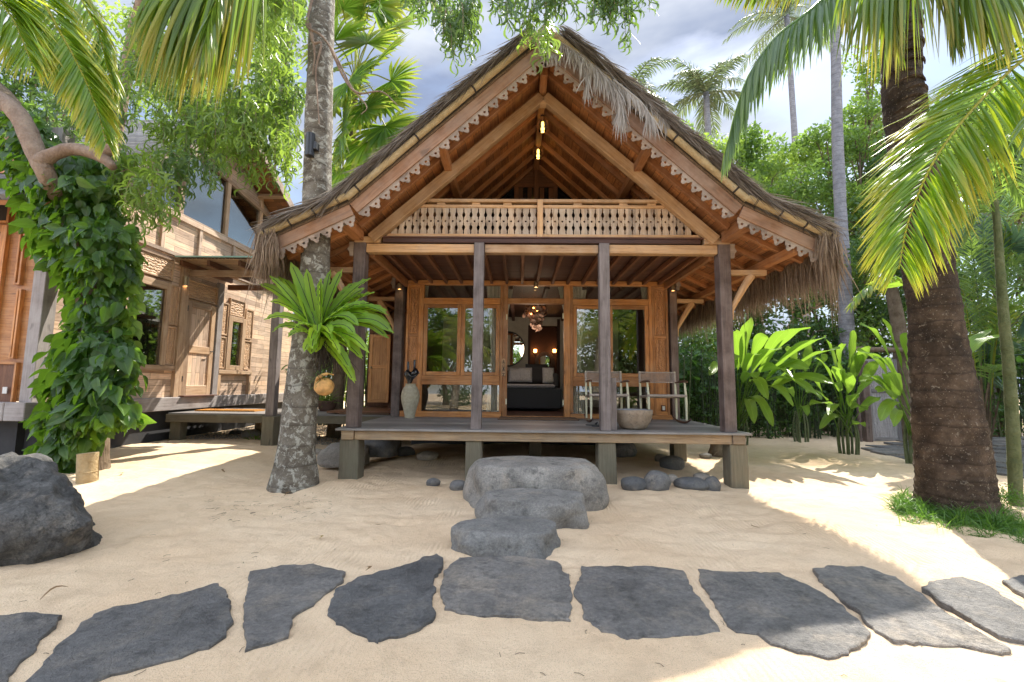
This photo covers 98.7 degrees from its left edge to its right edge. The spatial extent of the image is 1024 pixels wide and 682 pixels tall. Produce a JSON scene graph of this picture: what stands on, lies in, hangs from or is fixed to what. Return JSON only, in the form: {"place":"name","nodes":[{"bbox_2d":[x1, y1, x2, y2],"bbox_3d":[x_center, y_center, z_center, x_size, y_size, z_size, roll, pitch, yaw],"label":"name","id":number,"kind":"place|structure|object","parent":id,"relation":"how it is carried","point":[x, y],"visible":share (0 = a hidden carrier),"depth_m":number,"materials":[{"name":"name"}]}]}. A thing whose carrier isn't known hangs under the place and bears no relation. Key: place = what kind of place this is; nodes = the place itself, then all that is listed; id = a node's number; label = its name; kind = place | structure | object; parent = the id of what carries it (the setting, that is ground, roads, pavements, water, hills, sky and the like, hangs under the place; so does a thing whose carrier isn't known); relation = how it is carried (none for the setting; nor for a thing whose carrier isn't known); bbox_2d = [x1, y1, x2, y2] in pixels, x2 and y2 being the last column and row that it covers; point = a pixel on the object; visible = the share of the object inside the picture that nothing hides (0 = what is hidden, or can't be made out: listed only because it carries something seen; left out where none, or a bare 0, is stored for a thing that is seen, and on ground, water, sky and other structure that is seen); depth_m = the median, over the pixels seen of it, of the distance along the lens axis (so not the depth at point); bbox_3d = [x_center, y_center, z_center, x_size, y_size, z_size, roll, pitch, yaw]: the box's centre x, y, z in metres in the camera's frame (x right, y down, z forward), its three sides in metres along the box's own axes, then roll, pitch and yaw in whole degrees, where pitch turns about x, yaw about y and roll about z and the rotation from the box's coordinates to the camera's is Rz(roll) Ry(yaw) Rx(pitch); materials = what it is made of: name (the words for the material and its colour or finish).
{"place":"outdoors","nodes":[
{"label":"outdoors","id":0,"kind":"place"},
{"bbox_2d":[186,426,402,444],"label":"gravel","id":1,"kind":"structure","parent":0,"point":[237,435],"depth_m":9.62,"materials":[{"name":"gravel"}]},
{"bbox_2d":[0,390,1023,681],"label":"sand","id":2,"kind":"structure","parent":0,"point":[802,506],"depth_m":3.48,"materials":[{"name":"sand"}]},
{"bbox_2d":[0,612,61,681],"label":"flagstone","id":3,"kind":"object","parent":2,"relation":"on","point":[23,635],"visible":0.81,"depth_m":2.22,"materials":[{"name":"stone"}]},
{"bbox_2d":[0,452,102,566],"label":"boulder","id":4,"kind":"object","parent":2,"relation":"on","point":[45,515],"visible":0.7,"depth_m":3.33,"materials":[{"name":"stone"}]},
{"bbox_2d":[0,0,104,125],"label":"shade tree","id":5,"kind":"object","parent":2,"relation":"on","point":[15,85],"visible":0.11,"depth_m":9.65,"materials":[{"name":"green plant"}]},
{"bbox_2d":[0,0,125,160],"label":"coconut palm","id":6,"kind":"object","parent":2,"relation":"on","point":[48,50],"visible":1,"depth_m":3.54,"materials":[{"name":"green plant"}]},
{"bbox_2d":[0,83,156,473],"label":"vine covered tree","id":7,"kind":"object","parent":2,"relation":"on","point":[90,262],"visible":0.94,"depth_m":5.84,"materials":[{"name":"green plant"}]},
{"bbox_2d":[75,452,99,483],"bbox_3d":[-5.255,1.581,5.449,0.239,0.397,0.224,1,-6,1],"label":"bamboo section","id":8,"kind":"object","parent":2,"relation":"on","point":[87,468],"visible":0.89,"depth_m":5.38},
{"bbox_2d":[25,583,233,681],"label":"flagstone","id":9,"kind":"object","parent":2,"relation":"on","point":[111,642],"visible":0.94,"depth_m":2.21,"materials":[{"name":"stone"}]},
{"bbox_2d":[0,120,293,454],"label":"side house","id":10,"kind":"structure","parent":2,"relation":"on","point":[204,340],"depth_m":9.27,"materials":[{"name":"brown wood"}]},
{"bbox_2d":[126,276,174,370],"bbox_3d":[-6.947,-0.332,8.412,0.080,1.760,1.372,1,-6,1],"label":"window","id":11,"kind":"structure","parent":10,"relation":"in","point":[157,293],"depth_m":8.59,"materials":[{"name":"brown wood"}]},
{"bbox_2d":[181,300,216,394],"bbox_3d":[-6.902,0.179,9.721,0.123,2.040,0.910,1,-6,1],"label":"door","id":12,"kind":"structure","parent":10,"relation":"in","point":[201,318],"depth_m":9.73,"materials":[{"name":"brown wood"}]},
{"bbox_2d":[143,157,272,249],"bbox_3d":[-6.910,-3.178,10.454,0.120,1.834,6.829,1,-6,1],"label":"gable window","id":13,"kind":"structure","parent":10,"relation":"in","point":[230,215],"depth_m":10.58,"materials":[{"name":"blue glass"}]},
{"bbox_2d":[217,315,251,395],"bbox_3d":[-6.908,0.373,11.008,0.090,1.935,1.278,1,-6,1],"label":"window","id":14,"kind":"structure","parent":10,"relation":"in","point":[236,325],"depth_m":11.02,"materials":[{"name":"brown wood"}]},
{"bbox_2d":[81,0,341,167],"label":"broadleaf tree","id":15,"kind":"object","parent":2,"relation":"on","point":[304,30],"visible":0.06,"depth_m":16.95,"materials":[{"name":"green plant"}]},
{"bbox_2d":[165,295,388,445],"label":"boardwalk","id":16,"kind":"structure","parent":2,"relation":"on","point":[267,422],"depth_m":8.71,"materials":[{"name":"brown wood"}]},
{"bbox_2d":[318,388,344,410],"bbox_3d":[-4.130,1.323,9.870,0.927,0.737,0.788,1,-6,1],"label":"potted plant","id":17,"kind":"object","parent":16,"relation":"on","point":[326,403],"visible":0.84,"depth_m":9.73,"materials":[{"name":"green plant"}]},
{"bbox_2d":[327,408,390,413],"bbox_3d":[-2.991,1.510,9.543,1.550,0.040,1.200,1,-6,1],"label":"wooden step","id":18,"kind":"object","parent":16,"relation":"on","point":[376,410],"visible":0.5,"depth_m":9.14,"materials":[{"name":"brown wood"}]},
{"bbox_2d":[121,0,441,493],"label":"coconut palm","id":19,"kind":"object","parent":2,"relation":"on","point":[201,38],"visible":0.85,"depth_m":5.27,"materials":[{"name":"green plant"}]},
{"bbox_2d":[305,131,318,157],"bbox_3d":[-2.595,-2.534,5.717,0.145,0.310,0.155,1,-6,1],"label":"tree lamp","id":20,"kind":"object","parent":19,"relation":"attached to","point":[311,145],"visible":1,"depth_m":5.66,"materials":[{"name":"black metal"}]},
{"bbox_2d":[308,366,333,395],"bbox_3d":[-2.309,0.488,5.303,0.391,0.378,0.354,1,-6,1],"label":"coconut planter","id":21,"kind":"object","parent":19,"relation":"hanging from","point":[324,386],"visible":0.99,"depth_m":5.26,"materials":[{"name":"brown plant"}]},
{"bbox_2d":[259,262,393,388],"bbox_3d":[-2.282,-0.180,5.416,1.776,1.631,0.847,1,-6,1],"label":"birds nest fern","id":22,"kind":"object","parent":19,"relation":"attached to","point":[322,320],"visible":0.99,"depth_m":5.41,"materials":[{"name":"plant"}]},
{"bbox_2d":[305,0,396,123],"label":"dry vine","id":23,"kind":"object","parent":19,"relation":"attached to","point":[333,53],"visible":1,"depth_m":5.84,"materials":[{"name":"brown plant"}]},
{"bbox_2d":[243,563,345,652],"bbox_3d":[-1.305,1.583,2.694,0.589,0.088,1.034,4,-6,-27],"label":"flagstone","id":24,"kind":"object","parent":2,"relation":"on","point":[279,599],"visible":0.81,"depth_m":2.65,"materials":[{"name":"stone"}]},
{"bbox_2d":[317,442,369,467],"bbox_3d":[-2.590,1.747,6.809,0.734,0.320,0.611,1,-6,1],"label":"round boulder","id":25,"kind":"object","parent":2,"relation":"on","point":[328,456],"visible":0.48,"depth_m":6.53,"materials":[{"name":"stone"}]},
{"bbox_2d":[29,0,658,247],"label":"acacia tree","id":26,"kind":"object","parent":2,"relation":"on","point":[238,130],"visible":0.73,"depth_m":6.39,"materials":[{"name":"green plant"}]},
{"bbox_2d":[296,0,424,437],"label":"fan palm","id":27,"kind":"object","parent":2,"relation":"on","point":[351,149],"visible":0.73,"depth_m":9.67,"materials":[{"name":"green plant"}]},
{"bbox_2d":[288,312,443,425],"bbox_3d":[-4.100,0.449,12.979,4.533,4.206,2.440,1,-6,1],"label":"bamboo thicket","id":28,"kind":"object","parent":2,"relation":"on","point":[366,353],"visible":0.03,"depth_m":12.21,"materials":[{"name":"green plant"}]},
{"bbox_2d":[364,440,399,457],"bbox_3d":[-2.176,1.736,7.295,0.636,0.305,0.559,1,-6,1],"label":"round boulder","id":29,"kind":"object","parent":2,"relation":"on","point":[383,448],"visible":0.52,"depth_m":7.06,"materials":[{"name":"stone"}]},
{"bbox_2d":[362,306,406,407],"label":"garden shed","id":30,"kind":"structure","parent":2,"relation":"on","point":[377,405],"depth_m":10.36,"materials":[{"name":"brown wood"}]},
{"bbox_2d":[327,553,443,643],"bbox_3d":[-0.766,1.598,2.778,0.689,0.088,1.150,1,-6,1],"label":"flagstone","id":31,"kind":"object","parent":2,"relation":"on","point":[384,605],"visible":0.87,"depth_m":2.59,"materials":[{"name":"stone"}]},
{"bbox_2d":[451,516,560,558],"bbox_3d":[-0.052,1.697,3.599,0.903,0.378,0.665,1,-6,1],"label":"boulder","id":32,"kind":"object","parent":2,"relation":"on","point":[531,537],"visible":0.53,"depth_m":3.43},
{"bbox_2d":[440,555,572,621],"bbox_3d":[-0.044,1.615,2.880,0.866,0.089,0.909,1,-6,1],"label":"flagstone","id":33,"kind":"object","parent":2,"relation":"on","point":[527,588],"visible":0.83,"depth_m":2.77,"materials":[{"name":"stone"}]},
{"bbox_2d":[474,488,589,528],"bbox_3d":[0.194,1.729,4.309,1.143,0.451,0.728,1,-6,1],"label":"boulder","id":34,"kind":"object","parent":2,"relation":"on","point":[560,508],"visible":0.53,"depth_m":4.10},
{"bbox_2d":[463,456,608,510],"bbox_3d":[0.260,1.700,5.096,1.694,0.620,0.954,1,-6,1],"label":"boulder","id":35,"kind":"object","parent":2,"relation":"on","point":[585,477],"visible":0.52,"depth_m":4.75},
{"bbox_2d":[241,24,863,488],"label":"wooden house","id":36,"kind":"structure","parent":2,"relation":"on","point":[459,198],"depth_m":6.22,"materials":[{"name":"brown wood"}]},
{"bbox_2d":[367,334,390,402],"bbox_3d":[-3.069,0.627,10.156,0.476,1.570,0.085,1,-6,1],"label":"open door","id":37,"kind":"structure","parent":36,"relation":"attached to","point":[379,370],"depth_m":10.16,"materials":[{"name":"brown wood"}]},
{"bbox_2d":[367,334,390,402],"bbox_3d":[-3.069,0.629,10.176,0.476,1.570,0.045,1,-6,1],"label":"door leaf","id":38,"kind":"structure","parent":37,"relation":"in","point":[387,366],"depth_m":10.16,"materials":[{"name":"brown wood"}]},
{"bbox_2d":[371,338,386,398],"bbox_3d":[-3.069,0.629,10.176,0.336,1.430,0.015,1,-6,1],"label":"door panel","id":39,"kind":"structure","parent":37,"relation":"in","point":[379,344],"depth_m":10.16,"materials":[{"name":"brown wood"}]},
{"bbox_2d":[401,384,419,417],"bbox_3d":[-1.796,1.053,7.761,0.326,0.600,0.326,1,-6,1],"label":"vase","id":40,"kind":"object","parent":36,"relation":"on","point":[410,395],"visible":0.97,"depth_m":7.65,"materials":[{"name":"ceramic"}]},
{"bbox_2d":[404,360,418,383],"bbox_3d":[-1.780,0.553,7.789,0.291,0.434,0.158,1,-6,1],"label":"bottle sculpture","id":41,"kind":"object","parent":40,"relation":"in","point":[411,375],"visible":0.99,"depth_m":7.76,"materials":[{"name":"black"}]},
{"bbox_2d":[418,285,502,411],"bbox_3d":[-0.944,0.120,8.209,1.543,2.360,0.097,1,-6,1],"label":"window","id":42,"kind":"structure","parent":36,"relation":"in","point":[426,377],"depth_m":8.18,"materials":[{"name":"brown wood"}]},
{"bbox_2d":[486,286,500,411],"bbox_3d":[-0.343,0.161,8.320,0.316,2.460,0.044,1,-6,1],"label":"curtain","id":43,"kind":"object","parent":36,"relation":"hanging from","point":[492,405],"visible":0.41,"depth_m":8.32,"materials":[{"name":"white fabric"}]},
{"bbox_2d":[490,331,524,366],"bbox_3d":[-0.129,0.221,12.542,1.016,1.016,0.031,1,-6,1],"label":"round mirror","id":44,"kind":"object","parent":36,"relation":"attached to","point":[516,349],"visible":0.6,"depth_m":12.54,"materials":[{"name":"black mirror"}]},
{"bbox_2d":[482,370,560,408],"bbox_3d":[0.127,1.203,11.301,2.123,0.940,2.170,1,-6,1],"label":"bed","id":45,"kind":"object","parent":36,"relation":"in","point":[523,395],"visible":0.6,"depth_m":10.22,"materials":[{"name":"grey fabric"}]},
{"bbox_2d":[525,364,547,382],"bbox_3d":[0.663,0.871,11.863,0.600,0.500,0.262,1,-6,1],"label":"pillow","id":46,"kind":"object","parent":45,"relation":"on","point":[537,373],"visible":0.6,"depth_m":11.79,"materials":[{"name":"grey fabric"}]},
{"bbox_2d":[522,305,547,331],"bbox_3d":[0.538,-0.529,10.312,0.596,0.654,0.542,1,-6,1],"label":"shell chandelier","id":47,"kind":"object","parent":36,"relation":"hanging from","point":[537,318],"visible":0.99,"depth_m":10.20,"materials":[{"name":"orange"}]},
{"bbox_2d":[514,183,557,233],"bbox_3d":[0.465,-2.183,8.658,0.860,1.890,0.047,1,-6,1],"label":"attic window","id":48,"kind":"structure","parent":36,"relation":"in","point":[553,189],"depth_m":8.72,"materials":[{"name":"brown wood"}]},
{"bbox_2d":[498,416,578,420],"bbox_3d":[0.453,1.352,7.716,1.392,0.043,0.429,1,-6,1],"label":"door mat","id":49,"kind":"object","parent":36,"relation":"on","point":[538,418],"depth_m":7.53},
{"bbox_2d":[535,352,554,367],"bbox_3d":[1.058,0.670,14.177,0.644,0.644,0.062,1,-6,1],"label":"ring mirror","id":50,"kind":"object","parent":36,"relation":"attached to","point":[544,358],"visible":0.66,"depth_m":14.18,"materials":[{"name":"brown mirror"}]},
{"bbox_2d":[571,287,585,413],"bbox_3d":[1.262,0.176,8.295,0.314,2.460,0.044,1,-6,1],"label":"curtain","id":51,"kind":"object","parent":36,"relation":"hanging from","point":[578,393],"visible":0.4,"depth_m":8.28,"materials":[{"name":"white fabric"}]},
{"bbox_2d":[584,371,629,421],"bbox_3d":[1.587,0.927,7.382,0.658,0.859,0.848,1,-6,1],"label":"rocking chair","id":52,"kind":"object","parent":36,"relation":"on","point":[592,375],"visible":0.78,"depth_m":7.57,"materials":[{"name":"grey wood"}]},
{"bbox_2d":[570,286,653,413],"bbox_3d":[1.835,0.146,8.166,1.518,2.360,0.097,1,-6,1],"label":"window","id":53,"kind":"structure","parent":36,"relation":"in","point":[576,379],"depth_m":8.15,"materials":[{"name":"brown wood"}]},
{"bbox_2d":[617,408,652,429],"bbox_3d":[1.718,1.101,6.226,0.541,0.278,0.544,1,-6,1],"label":"stone basin","id":54,"kind":"object","parent":36,"relation":"on","point":[633,419],"visible":0.94,"depth_m":6.03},
{"bbox_2d":[638,371,691,422],"bbox_3d":[2.522,0.935,7.367,0.658,0.859,0.848,1,-6,1],"label":"rocking chair","id":55,"kind":"object","parent":36,"relation":"on","point":[649,379],"visible":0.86,"depth_m":7.55,"materials":[{"name":"beige paint"}]},
{"bbox_2d":[616,443,636,456],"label":"river stone","id":56,"kind":"object","parent":2,"relation":"on","point":[626,449],"visible":0.48,"depth_m":7.64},
{"bbox_2d":[621,476,645,490],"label":"river stone","id":57,"kind":"object","parent":2,"relation":"on","point":[632,483],"visible":0.98,"depth_m":5.46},
{"bbox_2d":[573,565,719,639],"bbox_3d":[0.790,1.606,2.704,0.816,0.089,0.926,1,-6,1],"label":"flagstone","id":58,"kind":"object","parent":2,"relation":"on","point":[631,602],"visible":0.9,"depth_m":2.61,"materials":[{"name":"stone"}]},
{"bbox_2d":[629,57,680,113],"bbox_3d":[7.457,-7.136,26.980,5.756,22.290,6.035,-4,-7,37],"label":"coconut palm","id":59,"kind":"object","parent":2,"relation":"on","point":[639,75],"visible":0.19,"depth_m":26.65,"materials":[{"name":"green plant"}]},
{"bbox_2d":[644,470,670,490],"bbox_3d":[1.820,1.749,5.541,0.332,0.233,0.267,1,-6,1],"label":"river stone","id":60,"kind":"object","parent":2,"relation":"on","point":[656,480],"visible":0.95,"depth_m":5.45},
{"bbox_2d":[623,337,702,419],"bbox_3d":[3.863,0.915,11.298,1.911,3.217,1.269,1,-6,1],"label":"tall heliconia","id":61,"kind":"object","parent":2,"relation":"on","point":[683,359],"visible":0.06,"depth_m":11.12,"materials":[{"name":"green plant"}]},
{"bbox_2d":[659,455,684,469],"bbox_3d":[2.483,1.881,6.838,0.395,0.194,0.313,1,-6,1],"label":"river stone","id":62,"kind":"object","parent":2,"relation":"on","point":[672,462],"visible":0.97,"depth_m":6.72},
{"bbox_2d":[673,477,708,490],"bbox_3d":[2.285,1.813,5.631,0.430,0.139,0.339,1,-6,1],"label":"river stone","id":63,"kind":"object","parent":2,"relation":"on","point":[694,483],"visible":0.95,"depth_m":5.51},
{"bbox_2d":[679,332,710,422],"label":"tall heliconia","id":64,"kind":"object","parent":2,"relation":"on","point":[682,362],"visible":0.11,"depth_m":12.05,"materials":[{"name":"green plant"}]},
{"bbox_2d":[679,326,715,422],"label":"tall heliconia","id":65,"kind":"object","parent":2,"relation":"on","point":[695,345],"visible":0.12,"depth_m":13.23,"materials":[{"name":"green plant"}]},
{"bbox_2d":[656,52,748,332],"bbox_3d":[11.568,-6.602,25.695,5.967,21.062,5.782,1,-6,1],"label":"coconut palm","id":66,"kind":"object","parent":2,"relation":"on","point":[696,81],"visible":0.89,"depth_m":26.45,"materials":[{"name":"green plant"}]},
{"bbox_2d":[679,344,740,426],"bbox_3d":[5.065,1.351,11.538,1.629,2.506,1.112,1,-6,1],"label":"tall heliconia","id":67,"kind":"object","parent":2,"relation":"on","point":[709,381],"visible":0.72,"depth_m":11.37,"materials":[{"name":"green plant"}]},
{"bbox_2d":[700,339,753,434],"bbox_3d":[5.877,1.297,12.002,1.498,2.704,1.178,1,-6,1],"label":"tall heliconia","id":68,"kind":"object","parent":2,"relation":"on","point":[750,340],"visible":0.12,"depth_m":12.02,"materials":[{"name":"green plant"}]},
{"bbox_2d":[682,119,831,332],"bbox_3d":[9.428,-3.028,17.194,7.266,12.959,4.280,1,-6,1],"label":"broadleaf tree","id":69,"kind":"object","parent":2,"relation":"on","point":[767,172],"visible":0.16,"depth_m":17.45,"materials":[{"name":"green plant"}]},
{"bbox_2d":[735,342,787,438],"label":"tall heliconia","id":70,"kind":"object","parent":2,"relation":"on","point":[774,428],"visible":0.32,"depth_m":11.32,"materials":[{"name":"green plant"}]},
{"bbox_2d":[708,317,839,444],"bbox_3d":[4.564,0.971,8.829,2.260,2.738,3.095,1,-6,1],"label":"heliconia","id":71,"kind":"object","parent":2,"relation":"on","point":[757,356],"visible":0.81,"depth_m":8.37,"materials":[{"name":"green plant"}]},
{"bbox_2d":[759,346,803,436],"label":"tall heliconia","id":72,"kind":"object","parent":2,"relation":"on","point":[782,414],"visible":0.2,"depth_m":12.13,"materials":[{"name":"green plant"}]},
{"bbox_2d":[721,0,846,336],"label":"coconut palm","id":73,"kind":"object","parent":2,"relation":"on","point":[785,16],"visible":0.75,"depth_m":32.32,"materials":[{"name":"green plant"}]},
{"bbox_2d":[698,569,870,659],"bbox_3d":[1.574,1.606,2.609,0.803,0.088,1.003,1,-6,1],"label":"flagstone","id":74,"kind":"object","parent":2,"relation":"on","point":[778,609],"visible":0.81,"depth_m":2.51,"materials":[{"name":"stone"}]},
{"bbox_2d":[678,298,892,360],"bbox_3d":[7.513,0.418,15.632,10.631,5.579,3.436,0,-6,10],"label":"understorey tree","id":75,"kind":"object","parent":2,"relation":"on","point":[703,341],"visible":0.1,"depth_m":15.08,"materials":[{"name":"green plant"}]},
{"bbox_2d":[773,335,827,442],"bbox_3d":[6.607,1.177,9.910,0.927,2.582,1.945,-5,-8,43],"label":"heliconia","id":76,"kind":"object","parent":2,"relation":"on","point":[807,362],"visible":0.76,"depth_m":10.28,"materials":[{"name":"green plant"}]},
{"bbox_2d":[774,340,845,438],"bbox_3d":[7.787,1.326,11.802,1.742,2.678,1.112,1,-6,1],"label":"tall heliconia","id":77,"kind":"object","parent":2,"relation":"on","point":[813,364],"visible":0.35,"depth_m":11.57,"materials":[{"name":"green plant"}]},
{"bbox_2d":[770,40,891,344],"bbox_3d":[12.225,-4.142,15.282,6.151,14.452,3.432,2,-6,-16],"label":"broadleaf tree","id":78,"kind":"object","parent":2,"relation":"on","point":[870,124],"visible":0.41,"depth_m":15.32,"materials":[{"name":"green plant"}]},
{"bbox_2d":[755,245,907,431],"bbox_3d":[10.202,-0.214,13.377,5.963,6.390,2.921,1,-6,1],"label":"understorey tree","id":79,"kind":"object","parent":2,"relation":"on","point":[879,312],"visible":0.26,"depth_m":12.97,"materials":[{"name":"green plant"}]},
{"bbox_2d":[811,354,854,435],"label":"tall heliconia","id":80,"kind":"object","parent":2,"relation":"on","point":[822,410],"visible":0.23,"depth_m":12.36,"materials":[{"name":"green plant"}]},
{"bbox_2d":[817,342,862,437],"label":"tall heliconia","id":81,"kind":"object","parent":2,"relation":"on","point":[831,394],"visible":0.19,"depth_m":11.97,"materials":[{"name":"green plant"}]},
{"bbox_2d":[803,330,880,454],"bbox_3d":[6.258,1.036,8.228,1.960,2.527,0.964,4,-7,-33],"label":"heliconia","id":82,"kind":"object","parent":2,"relation":"on","point":[855,364],"visible":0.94,"depth_m":8.42,"materials":[{"name":"green plant"}]},
{"bbox_2d":[830,23,857,436],"bbox_3d":[10.302,-10.781,13.158,5.258,27.117,5.768,5,-7,-38],"label":"coconut palm","id":83,"kind":"object","parent":2,"relation":"on","point":[846,321],"visible":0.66,"depth_m":12.77,"materials":[{"name":"grey plant"}]},
{"bbox_2d":[859,361,872,441],"bbox_3d":[8.897,1.555,11.073,0.150,2.100,0.150,1,-6,1],"label":"gate post","id":84,"kind":"object","parent":2,"relation":"on","point":[867,429],"visible":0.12,"depth_m":10.99,"materials":[{"name":"grey wood"}]},
{"bbox_2d":[714,0,1023,515],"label":"coconut palm","id":85,"kind":"object","parent":2,"relation":"on","point":[954,462],"visible":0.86,"depth_m":4.59,"materials":[{"name":"green plant"}]},
{"bbox_2d":[846,276,902,312],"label":"fishtail palm","id":86,"kind":"object","parent":2,"relation":"on","point":[895,281],"visible":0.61,"depth_m":6.59,"materials":[{"name":"green plant"}]},
{"bbox_2d":[865,359,902,440],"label":"carved gate","id":87,"kind":"structure","parent":2,"relation":"on","point":[885,430],"depth_m":11.11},
{"bbox_2d":[754,109,1023,328],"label":"broadleaf tree","id":88,"kind":"object","parent":2,"relation":"on","point":[777,146],"depth_m":20.94,"materials":[{"name":"green plant"}]},
{"bbox_2d":[847,227,961,439],"bbox_3d":[10.219,-0.209,11.494,2.652,5.724,1.840,1,-6,1],"label":"old stump tree","id":89,"kind":"object","parent":2,"relation":"on","point":[895,305],"visible":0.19,"depth_m":11.59,"materials":[{"name":"grey plant"}]},
{"bbox_2d":[812,565,1010,655],"bbox_3d":[2.295,1.623,2.709,0.570,0.088,1.053,0,-6,10],"label":"flagstone","id":90,"kind":"object","parent":2,"relation":"on","point":[893,609],"visible":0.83,"depth_m":2.54,"materials":[{"name":"stone"}]},
{"bbox_2d":[857,318,998,463],"bbox_3d":[6.906,0.922,7.494,2.590,2.621,1.055,1,-6,-6],"label":"heliconia","id":91,"kind":"object","parent":2,"relation":"on","point":[890,383],"visible":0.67,"depth_m":7.42,"materials":[{"name":"green plant"}]},
{"bbox_2d":[852,33,1023,298],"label":"coconut palm","id":92,"kind":"object","parent":2,"relation":"on","point":[973,162],"visible":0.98,"depth_m":3.75,"materials":[{"name":"green plant"}]},
{"bbox_2d":[873,483,1023,543],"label":"grass","id":93,"kind":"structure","parent":2,"relation":"on","point":[1000,521],"depth_m":4.27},
{"bbox_2d":[921,577,1023,644],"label":"flagstone","id":94,"kind":"object","parent":2,"relation":"on","point":[990,610],"visible":0.88,"depth_m":2.63,"materials":[{"name":"stone"}]},
{"bbox_2d":[928,74,1023,298],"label":"broadleaf tree","id":95,"kind":"object","parent":2,"relation":"on","point":[990,100],"visible":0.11,"depth_m":15.75,"materials":[{"name":"green plant"}]},
{"bbox_2d":[951,128,1023,506],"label":"green bamboo","id":96,"kind":"object","parent":2,"relation":"on","point":[1014,464],"visible":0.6,"depth_m":5.17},
{"bbox_2d":[951,193,1023,435],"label":"understorey tree","id":97,"kind":"object","parent":2,"relation":"on","point":[1020,309],"visible":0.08,"depth_m":12.79,"materials":[{"name":"green plant"}]},
{"bbox_2d":[953,186,1023,436],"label":"fan palm","id":98,"kind":"object","parent":2,"relation":"on","point":[1017,238],"visible":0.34,"depth_m":9.57,"materials":[{"name":"green plant"}]},
{"bbox_2d":[956,185,1023,440],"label":"areca palm","id":99,"kind":"object","parent":2,"relation":"on","point":[991,367],"visible":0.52,"depth_m":9.04,"materials":[{"name":"green plant"}]},
{"bbox_2d":[972,332,1023,436],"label":"tall heliconia","id":100,"kind":"object","parent":2,"relation":"on","point":[1001,412],"visible":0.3,"depth_m":12.08,"materials":[{"name":"green plant"}]},
{"bbox_2d":[1000,350,1023,436],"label":"tall heliconia","id":101,"kind":"object","parent":2,"relation":"on","point":[1020,380],"visible":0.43,"depth_m":11.94,"materials":[{"name":"green plant"}]},
{"bbox_2d":[1002,575,1023,597],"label":"flagstone","id":102,"kind":"object","parent":2,"relation":"on","point":[1014,585],"visible":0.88,"depth_m":2.93,"materials":[{"name":"stone"}]},
{"bbox_2d":[0,0,1023,396],"label":"sky","id":103,"kind":"structure","parent":0,"point":[695,31],"materials":[{"name":"white"}]},
{"bbox_2d":[861,436,1023,478],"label":"path","id":104,"kind":"structure","parent":0,"point":[895,450],"depth_m":9.31,"materials":[{"name":"stone"}]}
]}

